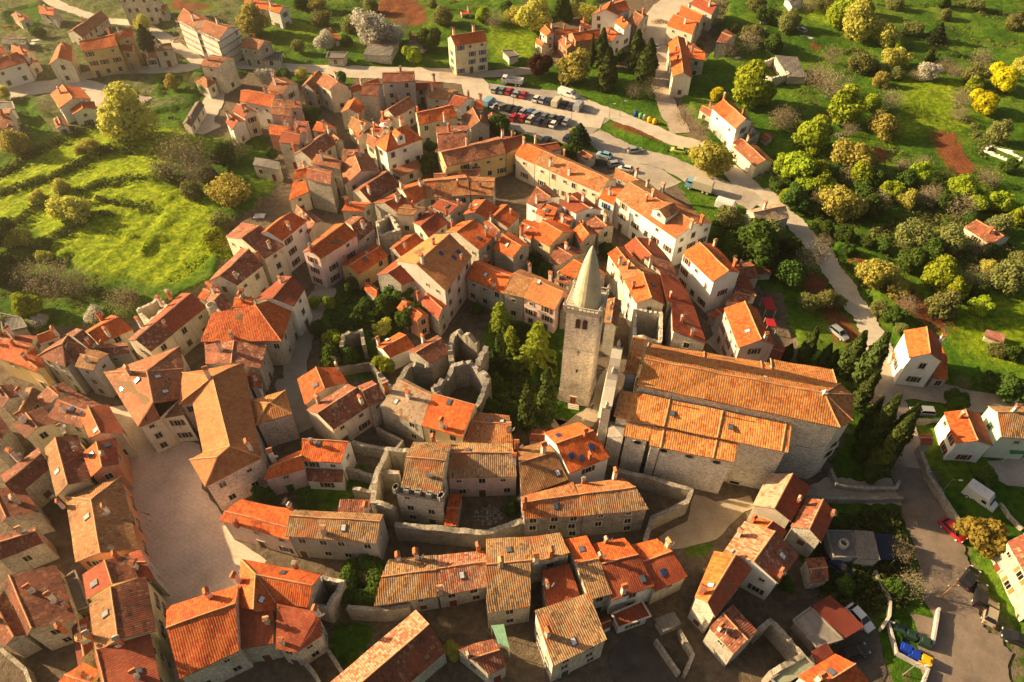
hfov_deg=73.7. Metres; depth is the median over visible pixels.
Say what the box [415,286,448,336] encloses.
house
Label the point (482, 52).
window
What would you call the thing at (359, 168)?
house
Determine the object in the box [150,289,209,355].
house
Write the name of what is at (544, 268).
broadleaf tree
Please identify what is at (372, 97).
house
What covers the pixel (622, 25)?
house
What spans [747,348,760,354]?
window
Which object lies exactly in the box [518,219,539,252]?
house
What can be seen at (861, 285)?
undergrowth
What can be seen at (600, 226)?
house
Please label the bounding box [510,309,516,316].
window
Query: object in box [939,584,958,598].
utility pole
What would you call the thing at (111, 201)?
terrace bank
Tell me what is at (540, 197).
house
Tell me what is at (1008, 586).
window
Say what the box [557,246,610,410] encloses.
bell tower
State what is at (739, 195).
track
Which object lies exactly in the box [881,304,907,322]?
broadleaf tree
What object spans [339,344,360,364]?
broadleaf tree
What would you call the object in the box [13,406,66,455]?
house
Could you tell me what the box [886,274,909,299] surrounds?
broadleaf tree
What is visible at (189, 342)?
window
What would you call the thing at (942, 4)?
broadleaf tree
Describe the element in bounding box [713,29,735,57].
house
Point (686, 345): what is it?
window
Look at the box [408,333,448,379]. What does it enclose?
house
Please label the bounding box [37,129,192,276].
grass tufts
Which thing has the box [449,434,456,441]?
window
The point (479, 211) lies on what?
house
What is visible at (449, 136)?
house
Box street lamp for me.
[902,664,928,674]
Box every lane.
[439,66,532,79]
[651,44,689,133]
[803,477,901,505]
[871,356,943,492]
[899,380,1023,412]
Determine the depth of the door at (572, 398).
122.96 m
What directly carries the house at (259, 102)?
on the ground at (136, 248)
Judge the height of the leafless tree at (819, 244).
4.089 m
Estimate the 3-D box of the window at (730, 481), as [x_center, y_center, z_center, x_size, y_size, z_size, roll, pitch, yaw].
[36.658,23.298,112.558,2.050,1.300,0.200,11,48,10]
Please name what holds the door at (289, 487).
in the house at (286, 474)
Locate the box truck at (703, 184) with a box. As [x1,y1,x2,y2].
[684,176,714,194]
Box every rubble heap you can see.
[1,25,21,28]
[170,35,184,42]
[473,504,502,525]
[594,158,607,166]
[651,19,668,23]
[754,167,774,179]
[834,133,845,138]
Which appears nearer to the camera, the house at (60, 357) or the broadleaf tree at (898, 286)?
the house at (60, 357)
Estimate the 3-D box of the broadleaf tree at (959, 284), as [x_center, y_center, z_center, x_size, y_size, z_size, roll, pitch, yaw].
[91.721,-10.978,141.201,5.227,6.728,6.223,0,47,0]
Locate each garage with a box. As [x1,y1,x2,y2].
[501,50,518,64]
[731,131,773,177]
[790,595,864,651]
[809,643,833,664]
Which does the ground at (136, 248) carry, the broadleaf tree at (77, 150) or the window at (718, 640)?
the broadleaf tree at (77, 150)
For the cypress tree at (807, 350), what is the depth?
126.88 m
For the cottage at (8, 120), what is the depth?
181.91 m
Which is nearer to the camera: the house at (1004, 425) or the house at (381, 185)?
the house at (1004, 425)
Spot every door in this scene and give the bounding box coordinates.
[37,380,45,388]
[71,383,82,392]
[79,436,91,444]
[94,70,101,77]
[165,60,172,66]
[256,539,268,548]
[259,653,274,661]
[267,369,272,382]
[270,173,277,181]
[284,482,295,492]
[288,657,302,665]
[291,161,297,168]
[294,329,297,341]
[297,550,310,557]
[304,317,309,328]
[341,434,350,441]
[364,276,370,282]
[419,96,424,103]
[427,518,437,524]
[447,598,458,606]
[469,66,473,72]
[477,489,486,496]
[492,672,502,681]
[542,322,548,330]
[559,667,569,677]
[569,395,576,403]
[595,605,602,612]
[617,222,622,232]
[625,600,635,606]
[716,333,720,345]
[993,560,1002,573]
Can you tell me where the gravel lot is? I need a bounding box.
[591,144,680,190]
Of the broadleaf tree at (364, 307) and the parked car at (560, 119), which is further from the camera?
the parked car at (560, 119)
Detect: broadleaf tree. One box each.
[0,84,10,99]
[0,128,32,157]
[0,216,17,246]
[0,227,35,247]
[0,252,20,286]
[9,292,43,319]
[27,25,46,36]
[27,188,45,202]
[33,250,53,261]
[45,194,92,225]
[50,177,71,195]
[73,146,85,155]
[76,137,101,152]
[95,80,160,141]
[132,13,151,30]
[163,73,181,89]
[198,166,219,184]
[202,226,227,250]
[204,171,251,208]
[207,141,235,164]
[235,1,272,34]
[250,485,277,504]
[264,146,278,159]
[274,67,291,79]
[293,0,308,9]
[294,66,307,80]
[297,494,316,509]
[302,490,315,510]
[303,106,321,123]
[303,107,320,125]
[307,0,326,11]
[308,296,321,308]
[308,319,324,335]
[318,340,342,366]
[321,329,341,345]
[322,296,335,308]
[336,70,346,82]
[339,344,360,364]
[339,554,384,613]
[340,34,353,46]
[343,276,358,292]
[353,297,375,318]
[371,294,396,317]
[371,317,391,336]
[371,355,394,373]
[382,286,413,306]
[394,301,426,327]
[401,45,421,64]
[416,27,441,51]
[418,154,438,174]
[423,140,436,153]
[444,639,460,661]
[471,301,483,314]
[474,393,479,401]
[475,6,490,21]
[483,397,500,413]
[488,113,510,135]
[490,371,503,381]
[491,376,504,393]
[499,0,513,13]
[502,359,520,374]
[503,5,520,25]
[504,498,518,516]
[510,420,517,433]
[514,0,552,31]
[528,53,553,75]
[528,251,543,266]
[536,261,552,278]
[551,0,573,22]
[555,47,590,85]
[561,142,577,158]
[571,2,598,22]
[598,241,614,260]
[614,48,627,64]
[687,140,737,176]
[709,86,724,101]
[712,17,716,25]
[723,230,753,259]
[728,216,779,267]
[731,59,775,105]
[742,98,757,109]
[756,5,774,23]
[760,86,777,105]
[764,33,783,53]
[768,176,790,194]
[769,262,779,279]
[772,152,787,176]
[772,230,780,246]
[775,258,809,286]
[777,574,794,593]
[778,188,788,202]
[780,150,816,179]
[781,181,810,212]
[781,236,802,252]
[791,114,834,155]
[794,174,818,190]
[804,200,822,216]
[812,159,828,176]
[812,169,837,196]
[815,219,834,236]
[817,184,869,222]
[825,0,854,29]
[826,83,866,124]
[826,161,845,181]
[830,137,878,170]
[833,224,854,244]
[835,574,855,596]
[839,242,855,256]
[842,0,881,41]
[848,180,874,196]
[849,160,874,185]
[854,258,902,289]
[855,234,873,248]
[860,193,885,217]
[863,0,875,12]
[865,93,881,111]
[866,108,902,142]
[868,170,890,191]
[872,18,902,49]
[872,70,891,88]
[874,236,890,252]
[879,180,905,198]
[881,46,914,68]
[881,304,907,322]
[881,577,910,596]
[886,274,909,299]
[894,40,903,47]
[894,168,918,189]
[894,188,918,208]
[896,247,930,272]
[909,161,933,185]
[919,234,945,260]
[920,253,961,294]
[923,49,935,62]
[936,0,951,8]
[937,189,963,211]
[943,387,969,410]
[945,273,971,298]
[947,173,982,198]
[952,516,1008,559]
[956,398,970,409]
[962,208,982,222]
[963,194,989,211]
[965,75,983,92]
[967,294,996,316]
[969,88,999,114]
[969,284,991,297]
[972,465,998,489]
[976,243,998,256]
[978,259,997,272]
[981,370,1003,391]
[986,190,1015,213]
[989,61,1020,92]
[994,371,1023,403]
[998,157,1020,173]
[1004,345,1023,363]
[1008,206,1023,226]
[1010,56,1023,75]
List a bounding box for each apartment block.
[120,0,171,24]
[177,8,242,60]
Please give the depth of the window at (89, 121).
190.14 m
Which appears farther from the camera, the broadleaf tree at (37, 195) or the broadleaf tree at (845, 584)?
the broadleaf tree at (37, 195)
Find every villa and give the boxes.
[50,84,97,134]
[373,116,422,183]
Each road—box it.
[8,79,111,110]
[43,0,112,20]
[54,61,460,83]
[110,18,203,64]
[196,92,224,134]
[317,66,604,127]
[559,95,768,206]
[642,0,692,43]
[753,188,892,355]
[891,465,1012,660]
[910,613,1010,681]
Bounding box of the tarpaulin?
[253,213,265,217]
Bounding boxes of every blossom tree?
[28,313,48,328]
[83,303,104,322]
[253,68,276,85]
[313,28,334,49]
[349,7,390,46]
[917,62,943,80]
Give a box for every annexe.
[518,440,573,505]
[533,134,561,154]
[535,35,545,55]
[580,16,591,30]
[770,655,814,681]
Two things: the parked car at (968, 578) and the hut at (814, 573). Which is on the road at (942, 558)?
the parked car at (968, 578)
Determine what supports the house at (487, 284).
on the ground at (136, 248)
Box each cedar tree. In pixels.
[488,301,516,336]
[503,325,521,356]
[513,320,557,377]
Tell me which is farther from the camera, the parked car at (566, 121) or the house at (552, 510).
the parked car at (566, 121)
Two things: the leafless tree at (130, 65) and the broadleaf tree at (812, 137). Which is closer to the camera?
the broadleaf tree at (812, 137)
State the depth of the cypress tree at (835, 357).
126.99 m
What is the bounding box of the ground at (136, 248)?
[0,0,1023,681]
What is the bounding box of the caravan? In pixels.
[714,196,736,207]
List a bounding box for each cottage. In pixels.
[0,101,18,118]
[0,109,20,141]
[269,116,291,151]
[456,639,506,681]
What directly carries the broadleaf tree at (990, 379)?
on the ground at (136, 248)
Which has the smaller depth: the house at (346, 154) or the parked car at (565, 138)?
the house at (346, 154)
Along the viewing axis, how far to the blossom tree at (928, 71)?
204.91 m
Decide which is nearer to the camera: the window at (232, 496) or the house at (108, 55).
the window at (232, 496)
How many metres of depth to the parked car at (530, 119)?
191.61 m
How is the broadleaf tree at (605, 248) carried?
on the ground at (136, 248)
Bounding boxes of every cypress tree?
[493,328,507,367]
[517,378,537,431]
[537,368,557,422]
[539,367,547,384]
[589,32,594,67]
[594,27,608,68]
[597,46,618,92]
[625,28,644,72]
[635,37,659,83]
[635,52,641,80]
[781,343,793,361]
[796,325,819,364]
[816,343,832,366]
[825,349,839,368]
[832,330,867,380]
[849,331,891,389]
[850,393,902,463]
[853,371,878,411]
[854,395,884,435]
[861,412,916,484]
[887,403,921,458]
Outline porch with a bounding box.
[888,350,894,363]
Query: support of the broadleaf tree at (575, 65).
on the ground at (136, 248)
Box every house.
[0,45,42,87]
[0,46,7,56]
[0,313,30,334]
[0,325,44,361]
[0,338,56,388]
[0,384,21,420]
[0,416,24,467]
[0,487,55,533]
[0,525,59,573]
[0,591,41,657]
[1,447,54,507]
[3,565,85,649]
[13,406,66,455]
[14,386,48,415]
[36,382,99,444]
[37,325,60,349]
[37,335,91,393]
[38,4,62,27]
[44,435,98,504]
[49,41,80,83]
[50,475,151,569]
[55,404,138,457]
[58,663,100,681]
[64,570,90,616]
[66,328,97,348]
[71,616,175,681]
[75,347,116,397]
[77,576,172,654]
[79,26,145,77]
[82,545,169,601]
[83,438,133,489]
[85,311,133,350]
[94,339,136,368]
[103,345,197,452]
[128,315,181,359]
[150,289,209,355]
[153,39,178,67]
[166,584,253,681]
[178,362,268,510]
[197,281,218,315]
[200,291,297,364]
[201,51,240,92]
[204,339,273,397]
[206,283,232,312]
[209,248,269,308]
[219,499,298,556]
[225,103,262,142]
[226,223,291,284]
[229,558,327,615]
[232,288,255,308]
[239,605,283,661]
[240,32,273,67]
[240,86,280,126]
[244,0,271,21]
[251,389,299,447]
[255,275,312,335]
[260,212,310,271]
[263,447,309,494]
[266,74,302,107]
[268,0,291,28]
[271,99,304,131]
[276,604,327,665]
[279,127,305,168]
[285,499,388,560]
[289,132,337,167]
[289,160,312,213]
[294,118,312,143]
[295,204,324,243]
[297,356,346,407]
[301,69,322,108]
[301,438,356,490]
[303,222,359,287]
[306,165,339,213]
[306,381,388,441]
[311,150,345,195]
[312,120,336,137]
[317,71,349,112]
[326,125,343,157]
[327,27,339,45]
[340,97,365,129]
[340,244,388,289]
[341,148,363,163]
[341,196,374,226]
[342,147,379,201]
[345,216,376,251]
[348,112,371,149]
[350,78,379,101]
[351,170,397,223]
[360,83,385,121]
[365,127,379,167]
[369,118,388,136]
[372,332,414,369]
[373,192,410,224]
[374,547,438,611]
[376,260,415,302]
[379,93,416,131]
[379,379,432,441]
[382,65,417,108]
[389,233,423,261]
[396,178,424,206]
[396,233,471,323]
[397,200,425,237]
[397,298,429,337]
[407,41,425,52]
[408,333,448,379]
[413,205,449,240]
[415,105,456,145]
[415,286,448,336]
[416,73,442,103]
[421,393,476,442]
[422,174,470,210]
[425,83,458,109]
[432,195,466,229]
[434,541,485,607]
[436,122,469,150]
[437,128,521,177]
[446,218,495,265]
[447,23,487,74]
[448,89,482,118]
[461,107,489,142]
[463,199,497,226]
[463,412,514,446]
[466,251,512,309]
[468,176,494,203]
[483,211,504,238]
[486,533,569,628]
[487,203,519,235]
[494,232,529,272]
[504,260,538,321]
[515,133,565,185]
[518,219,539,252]
[518,483,583,536]
[523,270,567,333]
[526,185,559,221]
[532,212,574,261]
[534,150,563,186]
[534,592,606,681]
[535,191,602,229]
[540,21,583,50]
[541,563,579,606]
[544,422,609,483]
[548,241,585,277]
[549,157,616,206]
[553,268,572,292]
[557,25,599,57]
[559,259,606,289]
[559,292,568,329]
[564,535,611,612]
[573,218,596,256]
[574,466,648,535]
[586,213,614,253]
[591,0,629,33]
[593,535,654,632]
[599,185,622,223]
[601,297,620,355]
[605,247,635,296]
[606,27,623,53]
[613,167,645,187]
[613,179,657,236]
[615,14,631,47]
[615,259,657,308]
[621,272,664,327]
[624,236,671,264]
[627,7,647,40]
[627,181,712,265]
[632,536,687,604]
[643,256,679,280]
[660,271,690,331]
[664,14,697,45]
[665,299,706,351]
[666,35,704,97]
[678,238,739,311]
[679,2,704,42]
[687,551,751,633]
[690,0,719,31]
[702,604,757,666]
[707,306,724,326]
[708,92,759,151]
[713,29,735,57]
[716,301,774,361]
[724,521,798,599]
[725,288,756,307]
[743,200,788,230]
[746,473,810,528]
[750,514,786,538]
[767,341,785,364]
[784,498,837,557]
[796,654,868,681]
[891,326,947,388]
[934,409,992,462]
[982,401,1023,458]
[991,533,1023,621]
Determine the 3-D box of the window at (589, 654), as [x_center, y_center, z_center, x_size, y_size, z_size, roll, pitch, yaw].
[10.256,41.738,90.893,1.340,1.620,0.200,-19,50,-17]
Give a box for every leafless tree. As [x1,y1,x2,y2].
[2,256,41,286]
[14,253,83,303]
[35,100,55,116]
[54,265,96,297]
[101,283,144,317]
[122,57,144,75]
[139,125,218,180]
[181,156,218,188]
[182,72,197,87]
[214,132,251,163]
[333,602,348,621]
[383,22,403,44]
[392,16,411,34]
[430,617,451,640]
[484,7,505,30]
[534,42,553,55]
[625,80,642,97]
[640,76,663,97]
[672,103,697,125]
[688,118,714,141]
[719,38,738,57]
[735,27,765,54]
[766,104,800,131]
[769,104,800,130]
[792,243,834,273]
[800,0,816,10]
[803,61,841,89]
[810,189,829,203]
[812,232,834,250]
[815,68,855,98]
[818,45,846,63]
[836,165,854,185]
[842,121,861,135]
[868,386,886,406]
[873,187,894,212]
[879,86,908,110]
[889,537,917,563]
[893,457,909,472]
[894,158,912,171]
[894,292,923,316]
[894,568,934,603]
[908,68,921,79]
[913,154,937,169]
[915,185,939,207]
[922,182,944,203]
[935,56,955,70]
[943,62,964,77]
[944,190,979,219]
[949,104,970,120]
[950,86,974,109]
[951,374,970,391]
[961,265,989,284]
[965,235,990,255]
[968,45,996,64]
[975,166,1005,187]
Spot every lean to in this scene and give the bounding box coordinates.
[444,493,461,527]
[599,616,611,632]
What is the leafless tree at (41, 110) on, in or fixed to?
on the ground at (136, 248)
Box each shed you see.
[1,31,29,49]
[11,9,33,28]
[182,101,206,134]
[261,52,282,66]
[326,51,347,66]
[364,281,378,300]
[409,31,417,42]
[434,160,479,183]
[460,5,470,17]
[529,430,544,444]
[654,612,680,635]
[760,14,774,24]
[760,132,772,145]
[784,0,802,10]
[851,530,879,566]
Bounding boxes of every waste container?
[893,622,906,636]
[898,641,913,655]
[903,627,917,641]
[908,649,922,661]
[917,635,932,649]
[918,653,932,667]
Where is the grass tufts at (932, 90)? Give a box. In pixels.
[807,0,1023,207]
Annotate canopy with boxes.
[759,297,775,318]
[764,318,776,333]
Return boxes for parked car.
[489,102,500,109]
[490,85,500,93]
[497,86,507,94]
[497,103,508,110]
[504,87,514,95]
[505,104,515,112]
[509,113,518,121]
[511,90,520,97]
[512,105,522,112]
[518,108,528,115]
[518,114,527,122]
[519,91,528,98]
[525,108,535,115]
[525,115,535,123]
[531,110,543,117]
[532,94,541,102]
[533,116,542,125]
[538,96,546,103]
[540,112,550,120]
[540,136,551,143]
[542,119,550,126]
[544,97,552,105]
[547,113,557,120]
[548,120,557,128]
[555,115,564,123]
[560,100,569,108]
[561,117,571,125]
[562,133,571,142]
[566,101,573,110]
[596,150,612,159]
[607,159,624,167]
[618,164,633,172]
[626,146,642,153]
[670,146,686,153]
[797,26,807,31]
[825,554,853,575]
[828,323,848,341]
[837,642,870,660]
[844,601,875,633]
[908,405,936,415]
[937,516,967,543]
[957,565,980,590]
[971,580,988,610]
[981,598,999,628]
[1000,627,1023,648]
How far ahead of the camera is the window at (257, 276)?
139.42 m
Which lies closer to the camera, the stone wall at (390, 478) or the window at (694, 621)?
the window at (694, 621)
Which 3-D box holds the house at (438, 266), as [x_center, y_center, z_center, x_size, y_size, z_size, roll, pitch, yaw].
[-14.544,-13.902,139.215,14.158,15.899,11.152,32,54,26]
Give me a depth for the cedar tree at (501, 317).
132.64 m
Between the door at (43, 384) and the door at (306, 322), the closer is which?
the door at (43, 384)
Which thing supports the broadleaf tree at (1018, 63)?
on the ground at (136, 248)
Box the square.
[110,405,266,681]
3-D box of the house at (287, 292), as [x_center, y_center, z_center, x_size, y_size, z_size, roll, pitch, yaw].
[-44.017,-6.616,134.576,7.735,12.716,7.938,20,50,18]
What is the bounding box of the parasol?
[379,122,388,128]
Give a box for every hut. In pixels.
[800,557,828,588]
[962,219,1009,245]
[982,329,1005,342]
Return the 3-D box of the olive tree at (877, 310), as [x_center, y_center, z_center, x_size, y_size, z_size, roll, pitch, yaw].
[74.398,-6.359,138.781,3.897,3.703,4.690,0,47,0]
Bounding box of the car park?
[474,83,608,143]
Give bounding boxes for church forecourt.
[551,367,624,428]
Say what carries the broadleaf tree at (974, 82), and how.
on the ground at (136, 248)
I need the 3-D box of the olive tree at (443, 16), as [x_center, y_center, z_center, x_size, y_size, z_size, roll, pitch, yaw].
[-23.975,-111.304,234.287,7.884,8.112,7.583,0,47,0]
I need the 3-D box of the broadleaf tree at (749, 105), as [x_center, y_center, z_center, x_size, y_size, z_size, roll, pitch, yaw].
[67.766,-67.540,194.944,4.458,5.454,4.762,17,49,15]
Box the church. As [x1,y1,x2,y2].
[597,336,853,493]
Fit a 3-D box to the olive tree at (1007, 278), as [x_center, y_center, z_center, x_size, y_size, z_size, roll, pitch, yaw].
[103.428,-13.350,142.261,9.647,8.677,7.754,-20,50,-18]
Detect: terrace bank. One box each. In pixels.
[0,124,93,177]
[0,147,109,196]
[8,197,52,224]
[30,208,113,253]
[74,172,149,196]
[82,194,152,213]
[97,139,139,154]
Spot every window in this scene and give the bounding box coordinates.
[20,554,34,562]
[35,340,41,350]
[37,430,49,439]
[41,488,53,499]
[47,629,61,635]
[60,635,72,643]
[65,374,74,381]
[73,426,82,432]
[84,119,93,123]
[85,51,94,56]
[86,560,102,566]
[89,60,98,65]
[90,378,99,385]
[96,387,105,394]
[100,59,108,64]
[103,471,115,480]
[112,57,121,62]
[113,335,122,342]
[130,496,136,510]
[136,518,142,532]
[142,540,148,555]
[148,60,156,64]
[148,423,155,428]
[153,431,164,439]
[154,592,160,609]
[158,440,169,448]
[158,650,165,663]
[159,342,167,351]
[159,619,165,637]
[162,602,165,616]
[166,659,172,671]
[169,420,185,425]
[177,432,192,437]
[180,325,188,335]
[185,405,193,412]
[186,338,193,347]
[217,480,227,489]
[221,286,228,292]
[222,657,232,663]
[227,492,237,501]
[231,664,243,672]
[245,467,253,473]
[248,116,256,122]
[250,480,260,485]
[254,271,260,280]
[272,343,280,348]
[275,261,281,269]
[278,545,293,553]
[282,474,289,479]
[284,235,292,245]
[284,651,295,655]
[288,91,294,98]
[288,246,296,255]
[292,256,299,266]
[297,538,307,543]
[304,461,319,467]
[305,643,313,650]
[307,256,316,263]
[310,266,319,273]
[310,649,320,658]
[313,276,322,284]
[318,539,328,545]
[320,482,334,487]
[323,550,333,556]
[329,262,338,271]
[330,273,339,282]
[336,541,346,547]
[343,552,352,557]
[346,250,355,259]
[358,420,370,430]
[362,543,372,549]
[394,174,399,181]
[404,225,409,230]
[406,504,414,511]
[408,421,415,429]
[409,514,417,520]
[410,432,417,440]
[419,604,428,610]
[420,317,426,325]
[422,326,427,333]
[427,508,435,515]
[429,429,436,436]
[447,594,456,598]
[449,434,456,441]
[457,45,464,50]
[457,68,464,73]
[458,488,466,494]
[461,164,469,168]
[468,59,475,64]
[469,51,475,56]
[469,589,478,594]
[469,661,477,671]
[470,292,475,299]
[472,594,480,600]
[478,65,484,69]
[478,478,485,483]
[479,49,485,54]
[479,57,486,62]
[482,297,487,304]
[494,291,499,298]
[497,167,505,173]
[503,487,510,493]
[505,610,513,615]
[505,617,514,623]
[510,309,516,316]
[521,172,527,178]
[525,308,535,316]
[527,317,532,324]
[528,525,536,530]
[529,519,536,523]
[538,179,544,185]
[541,306,551,314]
[542,314,551,322]
[544,653,548,666]
[545,561,554,568]
[548,524,556,529]
[550,518,558,522]
[560,663,568,671]
[567,523,575,528]
[568,530,576,536]
[569,517,577,521]
[571,182,575,189]
[582,465,594,474]
[584,650,593,659]
[585,655,594,663]
[593,521,602,526]
[594,597,603,602]
[601,202,609,209]
[618,212,625,220]
[620,201,626,210]
[622,525,631,530]
[623,518,631,523]
[625,621,639,628]
[627,593,636,599]
[631,221,638,229]
[632,440,642,444]
[643,229,647,237]
[651,235,658,244]
[658,448,668,453]
[663,244,670,252]
[679,278,685,287]
[680,266,687,276]
[682,342,690,348]
[683,256,690,266]
[684,454,694,458]
[686,241,694,248]
[689,288,694,296]
[691,617,700,628]
[697,296,704,306]
[698,236,705,242]
[711,460,721,464]
[716,638,723,646]
[717,288,727,295]
[720,323,724,335]
[721,346,725,355]
[725,337,729,349]
[727,479,741,485]
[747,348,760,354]
[747,583,763,594]
[757,576,765,583]
[795,537,805,546]
[824,441,838,458]
[893,357,897,369]
[906,376,920,382]
[916,362,927,369]
[932,380,942,386]
[940,440,947,454]
[947,431,953,445]
[955,454,972,460]
[970,235,980,243]
[986,420,993,431]
[1001,575,1013,593]
[1005,550,1012,559]
[1011,440,1020,444]
[1013,566,1023,584]
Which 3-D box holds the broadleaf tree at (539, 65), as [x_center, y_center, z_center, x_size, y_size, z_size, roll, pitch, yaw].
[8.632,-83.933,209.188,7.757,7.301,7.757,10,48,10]
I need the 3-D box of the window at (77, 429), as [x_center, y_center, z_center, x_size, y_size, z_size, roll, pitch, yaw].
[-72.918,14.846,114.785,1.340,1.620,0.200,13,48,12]
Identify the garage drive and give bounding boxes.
[781,594,886,681]
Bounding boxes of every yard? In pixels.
[136,94,151,102]
[607,630,680,681]
[659,494,753,548]
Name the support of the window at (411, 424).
in the house at (404, 405)
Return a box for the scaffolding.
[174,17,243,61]
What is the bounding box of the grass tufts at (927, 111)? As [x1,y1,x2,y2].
[804,18,1023,174]
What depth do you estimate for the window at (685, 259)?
140.37 m
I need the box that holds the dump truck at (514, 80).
[501,74,523,86]
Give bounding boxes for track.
[590,130,762,209]
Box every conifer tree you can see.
[136,23,160,50]
[567,123,593,148]
[923,22,947,45]
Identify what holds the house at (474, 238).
on the ground at (136, 248)
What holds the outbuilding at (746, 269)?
on the ground at (136, 248)
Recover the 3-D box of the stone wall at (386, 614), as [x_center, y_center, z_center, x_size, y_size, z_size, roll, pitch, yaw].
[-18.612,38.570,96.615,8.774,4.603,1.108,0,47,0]
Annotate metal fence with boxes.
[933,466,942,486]
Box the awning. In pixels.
[1002,450,1023,461]
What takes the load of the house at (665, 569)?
on the ground at (136, 248)
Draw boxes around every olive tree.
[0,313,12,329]
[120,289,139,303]
[147,162,174,179]
[179,179,203,199]
[198,80,204,92]
[206,208,234,229]
[290,39,305,53]
[309,9,332,26]
[340,14,359,33]
[355,568,369,586]
[363,0,378,13]
[426,0,437,8]
[431,4,453,25]
[570,0,584,7]
[714,205,742,227]
[730,22,740,31]
[740,23,766,43]
[746,0,767,11]
[767,217,786,242]
[777,7,801,29]
[778,14,796,35]
[798,291,824,312]
[815,289,836,308]
[816,0,835,12]
[833,293,848,308]
[847,51,874,74]
[868,57,880,71]
[869,299,888,316]
[876,61,891,72]
[885,0,905,11]
[890,66,905,80]
[892,322,910,334]
[895,216,933,248]
[901,20,924,35]
[923,290,963,319]
[933,222,968,255]
[939,8,952,20]
[960,62,984,81]
[966,0,985,9]
[982,63,995,77]
[983,118,1013,144]
[984,214,1014,234]
[984,259,1023,296]
[986,341,1007,358]
[1003,10,1023,30]
[1008,250,1023,264]
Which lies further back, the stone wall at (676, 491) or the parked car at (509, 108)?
the parked car at (509, 108)
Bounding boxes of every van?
[483,95,495,107]
[551,96,562,107]
[558,85,578,98]
[573,100,584,111]
[961,479,997,511]
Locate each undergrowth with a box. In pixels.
[0,247,122,308]
[111,75,189,119]
[159,156,202,188]
[169,245,232,283]
[228,20,313,62]
[291,0,363,32]
[318,284,403,375]
[425,0,599,21]
[487,322,563,428]
[698,25,771,69]
[706,0,788,49]
[707,219,810,268]
[777,149,1021,233]
[815,505,916,620]
[839,251,953,325]
[840,131,1002,174]
[868,210,1022,288]
[895,12,1022,49]
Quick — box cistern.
[822,530,857,563]
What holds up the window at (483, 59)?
in the house at (467, 53)
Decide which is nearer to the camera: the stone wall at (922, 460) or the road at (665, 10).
the stone wall at (922, 460)
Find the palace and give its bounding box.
[392,433,522,525]
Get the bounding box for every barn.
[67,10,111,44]
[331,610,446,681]
[363,40,398,64]
[775,55,806,83]
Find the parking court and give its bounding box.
[987,457,1023,486]
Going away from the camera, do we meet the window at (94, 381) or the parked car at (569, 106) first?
the window at (94, 381)
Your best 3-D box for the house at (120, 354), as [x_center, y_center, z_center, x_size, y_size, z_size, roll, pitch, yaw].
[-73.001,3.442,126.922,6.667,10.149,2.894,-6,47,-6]
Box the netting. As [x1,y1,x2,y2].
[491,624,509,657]
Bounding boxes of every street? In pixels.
[275,375,312,433]
[283,285,335,406]
[706,304,725,354]
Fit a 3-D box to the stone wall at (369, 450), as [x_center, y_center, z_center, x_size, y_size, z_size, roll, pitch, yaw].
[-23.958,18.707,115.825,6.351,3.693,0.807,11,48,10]
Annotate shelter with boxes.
[143,50,158,67]
[578,150,595,167]
[752,262,771,279]
[873,534,894,565]
[912,434,932,451]
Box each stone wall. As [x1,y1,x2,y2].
[0,647,36,681]
[300,659,320,681]
[326,649,343,672]
[339,329,368,360]
[339,362,378,379]
[345,467,373,499]
[346,603,411,621]
[352,440,385,458]
[370,447,408,526]
[376,362,433,399]
[376,427,404,447]
[380,470,401,490]
[394,518,523,547]
[447,329,479,366]
[475,345,488,371]
[617,468,693,541]
[653,639,680,677]
[676,629,694,678]
[750,618,804,681]
[805,495,903,503]
[827,468,900,491]
[873,570,891,600]
[878,600,891,631]
[886,620,932,681]
[911,427,931,472]
[916,418,939,424]
[922,470,959,521]
[931,607,940,645]
[998,503,1023,530]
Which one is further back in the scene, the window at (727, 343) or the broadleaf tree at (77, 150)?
the broadleaf tree at (77, 150)
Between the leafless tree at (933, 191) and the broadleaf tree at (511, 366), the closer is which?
the broadleaf tree at (511, 366)
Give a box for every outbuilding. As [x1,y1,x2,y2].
[194,76,218,98]
[253,157,283,181]
[698,100,712,121]
[733,259,758,290]
[735,278,754,291]
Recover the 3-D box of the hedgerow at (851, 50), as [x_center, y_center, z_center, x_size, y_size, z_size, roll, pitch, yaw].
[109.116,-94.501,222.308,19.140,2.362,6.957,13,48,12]
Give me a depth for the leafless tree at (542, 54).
215.93 m
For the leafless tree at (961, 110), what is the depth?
191.17 m
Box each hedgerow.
[780,82,812,133]
[821,46,875,55]
[878,3,1010,16]
[888,147,908,169]
[909,52,959,74]
[926,50,995,62]
[951,86,993,158]
[953,0,1004,21]
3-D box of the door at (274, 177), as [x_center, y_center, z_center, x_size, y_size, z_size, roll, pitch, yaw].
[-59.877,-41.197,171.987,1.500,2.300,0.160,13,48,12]
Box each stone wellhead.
[206,301,217,311]
[838,538,848,548]
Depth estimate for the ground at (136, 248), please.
155.22 m
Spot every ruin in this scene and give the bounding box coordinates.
[136,298,166,324]
[312,575,346,622]
[376,214,401,254]
[431,360,491,412]
[628,308,662,363]
[763,57,789,84]
[984,145,1022,160]
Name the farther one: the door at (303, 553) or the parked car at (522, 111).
the parked car at (522, 111)
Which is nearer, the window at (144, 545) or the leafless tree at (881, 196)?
the window at (144, 545)

